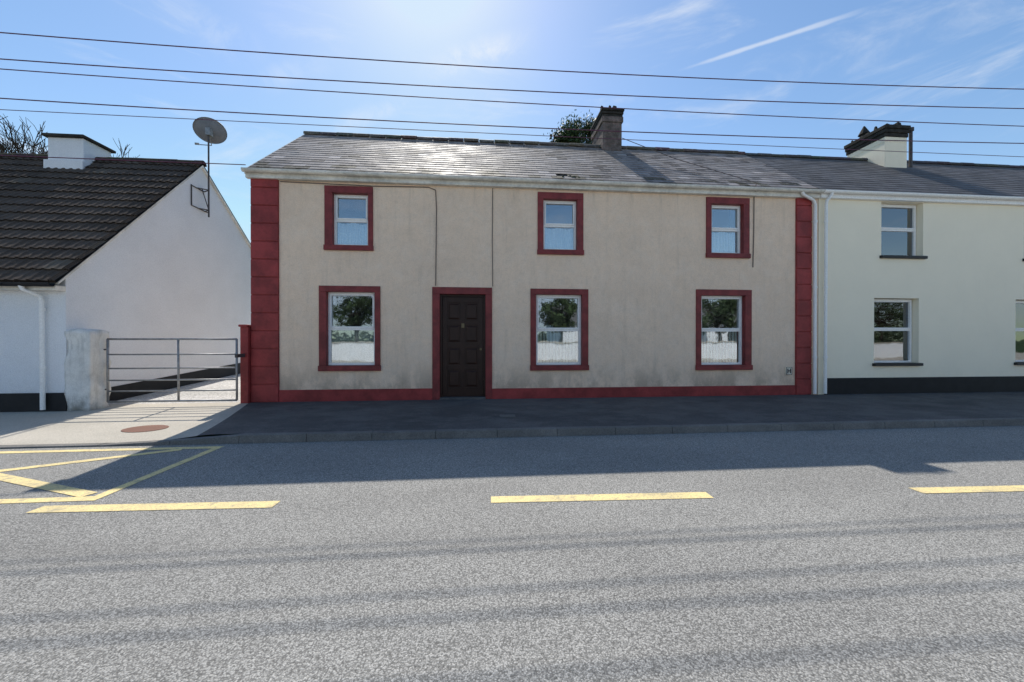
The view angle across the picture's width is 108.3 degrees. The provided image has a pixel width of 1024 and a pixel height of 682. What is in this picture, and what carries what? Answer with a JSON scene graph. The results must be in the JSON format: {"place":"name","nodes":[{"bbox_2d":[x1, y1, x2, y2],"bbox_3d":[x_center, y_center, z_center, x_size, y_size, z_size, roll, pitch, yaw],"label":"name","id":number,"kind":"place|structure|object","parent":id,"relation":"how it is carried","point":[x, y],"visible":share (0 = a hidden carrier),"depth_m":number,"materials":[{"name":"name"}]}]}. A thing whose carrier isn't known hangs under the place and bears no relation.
{"place":"outdoors","nodes":[
{"label":"outdoors","id":0,"kind":"place"},
{"bbox_2d":[64,328,110,410],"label":"gate pier","id":1,"kind":"structure","parent":0,"point":[85,373],"depth_m":7.13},
{"bbox_2d":[0,402,247,444],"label":"driveway","id":2,"kind":"structure","parent":0,"point":[112,421],"depth_m":6.26,"materials":[{"name":"concrete"}]},
{"bbox_2d":[121,425,168,432],"bbox_3d":[-5.851,1.432,5.903,0.620,0.090,0.420,0,0,-5],"label":"drain cover","id":3,"kind":"object","parent":2,"relation":"on","point":[147,428],"visible":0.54,"depth_m":5.89,"materials":[{"name":"metal"}]},
{"bbox_2d":[108,374,239,403],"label":"yard gravel","id":4,"kind":"structure","parent":0,"point":[205,385],"depth_m":8.79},
{"bbox_2d":[238,324,250,402],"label":"gate pier","id":5,"kind":"structure","parent":4,"relation":"on","point":[245,365],"depth_m":7.85,"materials":[{"name":"red paint"}]},
{"bbox_2d":[103,338,244,402],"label":"field gate","id":6,"kind":"structure","parent":5,"relation":"attached to","point":[178,368],"depth_m":7.52,"materials":[{"name":"metal"}]},
{"bbox_2d":[197,401,364,435],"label":"pavement","id":7,"kind":"structure","parent":0,"point":[267,417],"depth_m":6.52,"materials":[{"name":"grey concrete"}]},
{"bbox_2d":[31,424,687,444],"bbox_3d":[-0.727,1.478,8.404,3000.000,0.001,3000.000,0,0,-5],"label":"ground","id":8,"kind":"structure","parent":0,"point":[200,436],"depth_m":5.82,"materials":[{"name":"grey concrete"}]},
{"bbox_2d":[0,133,250,411],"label":"cottage","id":9,"kind":"structure","parent":8,"relation":"on","point":[127,249],"depth_m":8.82,"materials":[{"name":"white paint"}]},
{"bbox_2d":[191,117,226,216],"bbox_3d":[-8.724,-4.962,10.691,0.790,2.841,0.775,0,0,-36],"label":"satellite dish","id":10,"kind":"object","parent":9,"relation":"attached to","point":[211,131],"visible":1,"depth_m":10.58,"materials":[{"name":"metal"}]},
{"bbox_2d":[0,417,1023,448],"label":"kerb","id":11,"kind":"structure","parent":8,"relation":"on","point":[285,437],"depth_m":5.63,"materials":[{"name":"concrete"}]},
{"bbox_2d":[0,109,1022,156],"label":"overhead cable","id":12,"kind":"object","parent":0,"point":[494,133],"visible":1,"depth_m":7.39,"materials":[{"name":"black rubber"}]},
{"bbox_2d":[0,426,1023,681],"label":"road","id":13,"kind":"structure","parent":0,"point":[820,556],"depth_m":2.44,"materials":[{"name":"grey asphalt"}]},
{"bbox_2d":[0,473,95,496],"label":"road marking","id":14,"kind":"object","parent":13,"relation":"on","point":[58,488],"visible":1,"depth_m":3.71,"materials":[{"name":"yellow paint"}]},
{"bbox_2d":[0,496,103,503],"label":"road marking","id":15,"kind":"object","parent":13,"relation":"on","point":[55,499],"visible":1,"depth_m":3.39,"materials":[{"name":"yellow paint"}]},
{"bbox_2d":[0,448,182,471],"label":"road marking","id":16,"kind":"object","parent":13,"relation":"on","point":[36,466],"visible":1,"depth_m":4.48,"materials":[{"name":"yellow paint"}]},
{"bbox_2d":[0,446,223,452],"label":"road marking","id":17,"kind":"object","parent":13,"relation":"on","point":[81,450],"visible":1,"depth_m":4.93,"materials":[{"name":"yellow paint"}]},
{"bbox_2d":[26,501,279,512],"bbox_3d":[-3.111,1.454,3.246,2.021,0.001,0.135,0,0,-3],"label":"road marking","id":18,"kind":"object","parent":13,"relation":"on","point":[158,506],"visible":1,"depth_m":3.25,"materials":[{"name":"yellow paint"}]},
{"bbox_2d":[96,448,218,495],"bbox_3d":[-3.929,1.450,4.227,0.100,0.001,1.530,0,0,-5],"label":"road marking","id":19,"kind":"object","parent":13,"relation":"on","point":[115,489],"visible":1,"depth_m":4.02,"materials":[{"name":"yellow paint"}]},
{"bbox_2d":[491,492,712,502],"bbox_3d":[0.837,1.453,3.441,2.061,0.001,0.135,0,0,-3],"label":"road marking","id":20,"kind":"object","parent":13,"relation":"on","point":[585,497],"visible":1,"depth_m":3.43,"materials":[{"name":"yellow paint"}]},
{"bbox_2d":[910,485,1023,492],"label":"road marking","id":21,"kind":"object","parent":13,"relation":"on","point":[970,489],"visible":1,"depth_m":3.62,"materials":[{"name":"yellow paint"}]},
{"bbox_2d":[0,32,1023,89],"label":"overhead cable","id":22,"kind":"object","parent":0,"point":[489,66],"visible":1,"depth_m":7.38,"materials":[{"name":"black rubber"}]},
{"bbox_2d":[0,58,1023,108],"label":"overhead cable","id":23,"kind":"object","parent":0,"point":[488,88],"visible":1,"depth_m":7.38,"materials":[{"name":"black rubber"}]},
{"bbox_2d":[0,98,1023,143],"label":"overhead cable","id":24,"kind":"object","parent":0,"point":[490,125],"visible":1,"depth_m":7.38,"materials":[{"name":"black rubber"}]},
{"bbox_2d":[0,68,1023,126],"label":"overhead cable","id":25,"kind":"object","parent":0,"point":[491,101],"visible":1,"depth_m":7.38,"materials":[{"name":"black rubber"}]},
{"bbox_2d":[0,0,1023,242],"label":"sky","id":26,"kind":"structure","parent":0,"point":[942,43],"materials":[{"name":"blue"}]},
{"bbox_2d":[241,105,824,401],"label":"terraced house","id":27,"kind":"structure","parent":0,"point":[385,267],"depth_m":8.60,"materials":[{"name":"beige paint"}]},
{"bbox_2d":[0,155,245,164],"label":"overhead cable","id":28,"kind":"object","parent":27,"relation":"attached to","point":[121,160],"visible":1,"depth_m":7.45,"materials":[{"name":"black rubber"}]},
{"bbox_2d":[323,185,373,250],"bbox_3d":[-3.610,-2.697,8.406,1.050,1.410,0.648,0,0,-5],"label":"window","id":29,"kind":"structure","parent":27,"relation":"in","point":[348,223],"depth_m":8.20,"materials":[{"name":"white plastic"}]},
{"bbox_2d":[318,286,380,370],"bbox_3d":[-3.592,-0.277,8.416,1.325,1.870,0.648,0,0,-5],"label":"window","id":30,"kind":"structure","parent":27,"relation":"in","point":[353,343],"depth_m":8.29,"materials":[{"name":"white plastic"}]},
{"bbox_2d":[440,294,484,396],"bbox_3d":[-1.121,0.108,8.458,1.025,2.330,0.095,0,0,-5],"label":"door","id":31,"kind":"structure","parent":27,"relation":"in","point":[462,317],"depth_m":8.45,"materials":[{"name":"brown paint"}]},
{"bbox_2d":[530,289,588,370],"bbox_3d":[1.075,-0.264,8.821,1.375,1.880,0.648,0,0,-5],"label":"window","id":32,"kind":"structure","parent":27,"relation":"in","point":[558,317],"depth_m":8.72,"materials":[{"name":"white plastic"}]},
{"bbox_2d":[537,192,583,254],"bbox_3d":[1.098,-2.709,8.813,1.090,1.430,0.648,0,0,-5],"label":"window","id":33,"kind":"structure","parent":27,"relation":"in","point":[560,227],"depth_m":8.63,"materials":[{"name":"white plastic"}]},
{"bbox_2d":[695,289,752,369],"bbox_3d":[5.070,-0.270,9.167,1.425,1.930,0.648,0,0,-5],"label":"window","id":34,"kind":"structure","parent":27,"relation":"in","point":[714,330],"depth_m":9.04,"materials":[{"name":"white plastic"}]},
{"bbox_2d":[705,197,750,258],"bbox_3d":[5.165,-2.720,9.166,1.115,1.450,0.648,0,0,-5],"label":"window","id":35,"kind":"structure","parent":27,"relation":"in","point":[720,243],"depth_m":8.96,"materials":[{"name":"white plastic"}]},
{"bbox_2d":[785,367,791,374],"bbox_3d":[6.766,0.730,9.037,0.160,0.190,0.026,0,0,-5],"label":"hydrant sign","id":36,"kind":"object","parent":27,"relation":"attached to","point":[788,370],"visible":1,"depth_m":9.03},
{"bbox_2d":[311,392,1023,431],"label":"pavement","id":37,"kind":"structure","parent":0,"point":[390,415],"depth_m":7.07,"materials":[{"name":"grey concrete"}]},
{"bbox_2d":[744,122,1023,393],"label":"terraced house","id":38,"kind":"structure","parent":0,"point":[920,276],"depth_m":9.43,"materials":[{"name":"white paint"}]},
{"bbox_2d":[872,299,922,365],"bbox_3d":[9.649,-0.220,9.356,1.336,1.688,0.282,0,0,-5],"label":"window","id":39,"kind":"structure","parent":38,"relation":"in","point":[892,317],"depth_m":9.46,"materials":[{"name":"white plastic"}]},
{"bbox_2d":[879,204,927,258],"bbox_3d":[9.798,-2.770,9.359,1.256,1.408,0.282,0,0,-5],"label":"window","id":40,"kind":"structure","parent":38,"relation":"in","point":[898,222],"depth_m":9.46,"materials":[{"name":"white plastic"}]},
{"bbox_2d":[1014,300,1023,364],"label":"window","id":41,"kind":"structure","parent":38,"relation":"in","point":[1019,334],"depth_m":9.79,"materials":[{"name":"white plastic"}]},
{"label":"back gardens","id":42,"kind":"structure","parent":0,"visible":0},
{"bbox_2d":[3,133,47,153],"bbox_3d":[-25.207,-4.384,17.656,10.608,10.948,7.015,0,0,39],"label":"bare tree","id":43,"kind":"object","parent":42,"relation":"on","point":[29,146],"visible":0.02,"depth_m":17.14,"materials":[{"name":"brown plant"}]},
{"bbox_2d":[0,114,139,157],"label":"bare tree","id":44,"kind":"object","parent":42,"relation":"on","point":[5,149],"visible":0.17,"depth_m":14.96,"materials":[{"name":"brown plant"}]},
{"bbox_2d":[543,109,596,146],"bbox_3d":[2.998,-4.672,17.072,3.076,11.521,3.042,0,0,-5],"label":"evergreen tree","id":45,"kind":"object","parent":42,"relation":"on","point":[570,135],"visible":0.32,"depth_m":16.25,"materials":[{"name":"green plant"}]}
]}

